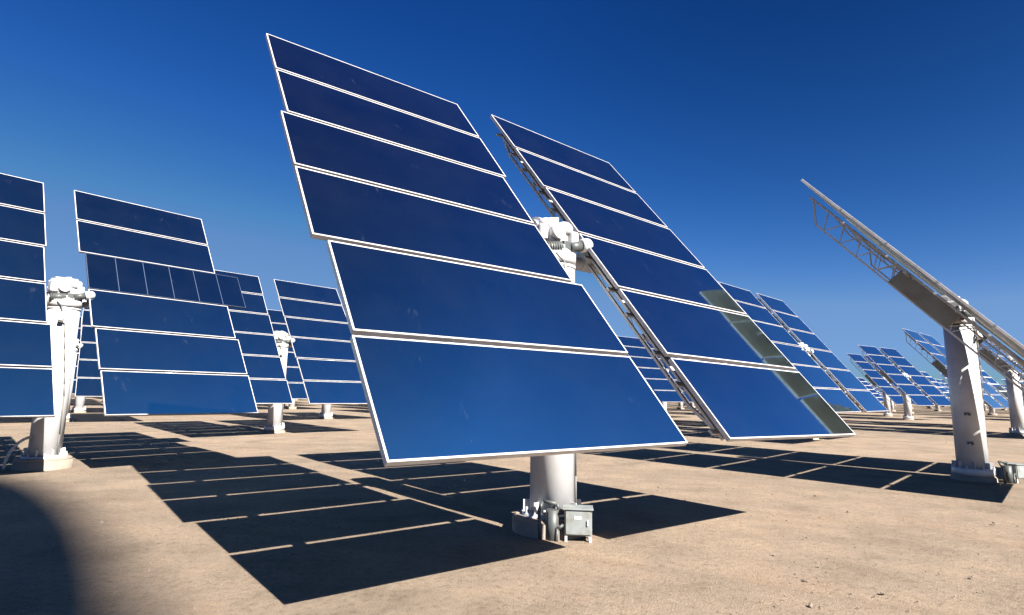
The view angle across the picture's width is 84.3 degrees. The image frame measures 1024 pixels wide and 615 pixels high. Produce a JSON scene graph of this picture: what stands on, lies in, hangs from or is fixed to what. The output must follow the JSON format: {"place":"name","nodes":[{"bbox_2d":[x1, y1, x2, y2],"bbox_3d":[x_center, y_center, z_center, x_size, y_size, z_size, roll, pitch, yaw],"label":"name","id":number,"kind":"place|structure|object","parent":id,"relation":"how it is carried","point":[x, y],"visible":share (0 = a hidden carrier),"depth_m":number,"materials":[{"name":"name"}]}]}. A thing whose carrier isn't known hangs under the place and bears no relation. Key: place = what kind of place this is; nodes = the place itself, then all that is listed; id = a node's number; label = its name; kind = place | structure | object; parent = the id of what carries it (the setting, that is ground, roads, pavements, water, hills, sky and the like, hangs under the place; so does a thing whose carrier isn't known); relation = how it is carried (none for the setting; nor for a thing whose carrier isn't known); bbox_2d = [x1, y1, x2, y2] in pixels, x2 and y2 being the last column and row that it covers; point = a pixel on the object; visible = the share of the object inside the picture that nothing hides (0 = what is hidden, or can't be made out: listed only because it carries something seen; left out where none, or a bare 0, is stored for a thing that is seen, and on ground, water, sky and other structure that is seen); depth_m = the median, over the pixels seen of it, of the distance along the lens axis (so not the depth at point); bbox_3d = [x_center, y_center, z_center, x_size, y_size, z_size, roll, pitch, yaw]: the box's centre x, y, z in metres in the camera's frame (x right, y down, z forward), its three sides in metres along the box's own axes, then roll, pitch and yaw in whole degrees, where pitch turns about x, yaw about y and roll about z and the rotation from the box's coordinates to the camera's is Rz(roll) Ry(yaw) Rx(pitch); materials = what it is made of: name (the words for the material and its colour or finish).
{"place":"outdoors","nodes":[
{"label":"outdoors","id":0,"kind":"place"},
{"bbox_2d":[0,394,1023,614],"bbox_3d":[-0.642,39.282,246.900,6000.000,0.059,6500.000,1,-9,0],"label":"ground","id":1,"kind":"structure","parent":0,"point":[433,562],"depth_m":7.36,"materials":[{"name":"beige sand"}]},
{"bbox_2d":[5,291,151,421],"bbox_3d":[-21.819,2.451,27.850,6.817,6.843,4.366,8,-11,-38],"label":"heliostat","id":2,"kind":"object","parent":1,"relation":"on","point":[88,381],"visible":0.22,"depth_m":27.61,"materials":[{"name":"glass"}]},
{"bbox_2d":[70,316,86,412],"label":"heliostat","id":3,"kind":"object","parent":1,"relation":"on","point":[79,406],"visible":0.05,"depth_m":37.17,"materials":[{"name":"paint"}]},
{"bbox_2d":[0,173,257,470],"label":"heliostat","id":4,"kind":"object","parent":1,"relation":"on","point":[149,270],"visible":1,"depth_m":12.76,"materials":[{"name":"glass"}]},
{"bbox_2d":[264,367,297,408],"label":"heliostat","id":5,"kind":"object","parent":1,"relation":"on","point":[291,406],"visible":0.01,"depth_m":50.70,"materials":[{"name":"white paint"}]},
{"bbox_2d":[212,270,366,432],"bbox_3d":[-9.450,1.902,23.063,4.265,6.889,6.801,-7,-12,43],"label":"heliostat","id":6,"kind":"object","parent":1,"relation":"on","point":[315,318],"visible":0.75,"depth_m":23.26,"materials":[{"name":"glass"}]},
{"bbox_2d":[267,309,363,418],"bbox_3d":[-11.236,3.667,34.770,6.801,6.864,4.326,9,-12,-42],"label":"heliostat","id":7,"kind":"object","parent":1,"relation":"on","point":[293,376],"visible":0.13,"depth_m":32.92,"materials":[{"name":"glass"}]},
{"bbox_2d":[2,427,1020,614],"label":"pebbles","id":8,"kind":"object","parent":1,"relation":"on","point":[810,605],"visible":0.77,"depth_m":6.70,"materials":[{"name":"stone"}]},
{"bbox_2d":[265,33,855,542],"bbox_3d":[0.576,-0.276,7.494,6.870,6.837,4.479,7,-11,-37],"label":"heliostat","id":9,"kind":"object","parent":1,"relation":"on","point":[425,225],"visible":0.98,"depth_m":6.20,"materials":[{"name":"glass"}]},
{"bbox_2d":[617,336,692,410],"bbox_3d":[12.341,5.804,46.143,6.829,6.823,4.414,8,-11,-38],"label":"heliostat","id":10,"kind":"object","parent":1,"relation":"on","point":[658,382],"visible":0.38,"depth_m":45.07,"materials":[{"name":"glass"}]},
{"bbox_2d":[677,402,683,408],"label":"heliostat","id":11,"kind":"object","parent":1,"relation":"on","point":[680,405],"visible":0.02,"depth_m":75.20,"materials":[{"name":"white paint"}]},
{"bbox_2d":[684,358,746,365],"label":"heliostat","id":12,"kind":"object","parent":1,"relation":"on","point":[715,362],"visible":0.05,"depth_m":34.85,"materials":[{"name":"white metal"}]},
{"bbox_2d":[718,282,887,439],"bbox_3d":[12.595,2.469,24.349,6.831,6.869,4.298,9,-12,-42],"label":"heliostat","id":13,"kind":"object","parent":1,"relation":"on","point":[806,351],"visible":0.78,"depth_m":24.08,"materials":[{"name":"glass"}]},
{"bbox_2d":[857,378,883,401],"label":"heliostat","id":14,"kind":"object","parent":1,"relation":"on","point":[864,382],"visible":0.27,"depth_m":126.31,"materials":[{"name":"blue glass"}]},
{"bbox_2d":[868,382,882,397],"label":"heliostat","id":15,"kind":"object","parent":1,"relation":"on","point":[876,390],"visible":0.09,"depth_m":156.65,"materials":[{"name":"blue glass"}]},
{"bbox_2d":[846,353,915,415],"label":"heliostat","id":16,"kind":"object","parent":1,"relation":"on","point":[872,375],"visible":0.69,"depth_m":59.22,"materials":[{"name":"glass"}]},
{"bbox_2d":[876,370,902,410],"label":"heliostat","id":17,"kind":"object","parent":1,"relation":"on","point":[892,406],"visible":0.06,"depth_m":84.15,"materials":[{"name":"white paint"}]},
{"bbox_2d":[857,345,950,419],"bbox_3d":[34.992,6.795,50.191,6.829,6.813,4.432,6,-10,-31],"label":"heliostat","id":18,"kind":"object","parent":1,"relation":"on","point":[890,371],"visible":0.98,"depth_m":49.88,"materials":[{"name":"glass"}]},
{"bbox_2d":[801,179,1023,483],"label":"heliostat","id":19,"kind":"object","parent":1,"relation":"on","point":[955,317],"visible":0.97,"depth_m":12.29,"materials":[{"name":"metal"}]},
{"bbox_2d":[894,364,933,412],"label":"heliostat","id":20,"kind":"object","parent":1,"relation":"on","point":[917,387],"visible":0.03,"depth_m":74.25,"materials":[{"name":"white paint"}]},
{"bbox_2d":[920,372,949,410],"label":"heliostat","id":21,"kind":"object","parent":1,"relation":"on","point":[939,387],"visible":0.31,"depth_m":93.95,"materials":[{"name":"blue glass"}]},
{"bbox_2d":[934,379,950,407],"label":"heliostat","id":22,"kind":"object","parent":1,"relation":"on","point":[942,383],"visible":0.19,"depth_m":130.05,"materials":[{"name":"blue glass"}]},
{"bbox_2d":[902,328,1008,408],"bbox_3d":[30.353,4.915,38.330,6.818,6.811,4.455,8,-11,-39],"label":"heliostat","id":23,"kind":"object","parent":1,"relation":"on","point":[939,363],"visible":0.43,"depth_m":37.89,"materials":[{"name":"glass"}]},
{"bbox_2d":[979,367,1007,414],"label":"heliostat","id":24,"kind":"object","parent":1,"relation":"on","point":[991,382],"visible":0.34,"depth_m":72.14,"materials":[{"name":"blue glass"}]},
{"bbox_2d":[977,339,1023,435],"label":"heliostat","id":25,"kind":"object","parent":1,"relation":"on","point":[1015,402],"visible":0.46,"depth_m":28.69,"materials":[{"name":"metal"}]},
{"bbox_2d":[998,358,1023,401],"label":"heliostat","id":26,"kind":"object","parent":1,"relation":"on","point":[1021,380],"visible":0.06,"depth_m":61.41,"materials":[{"name":"white paint"}]},
{"bbox_2d":[0,0,1023,395],"label":"sky","id":27,"kind":"structure","parent":0,"point":[907,116],"materials":[{"name":"blue"}]}
]}

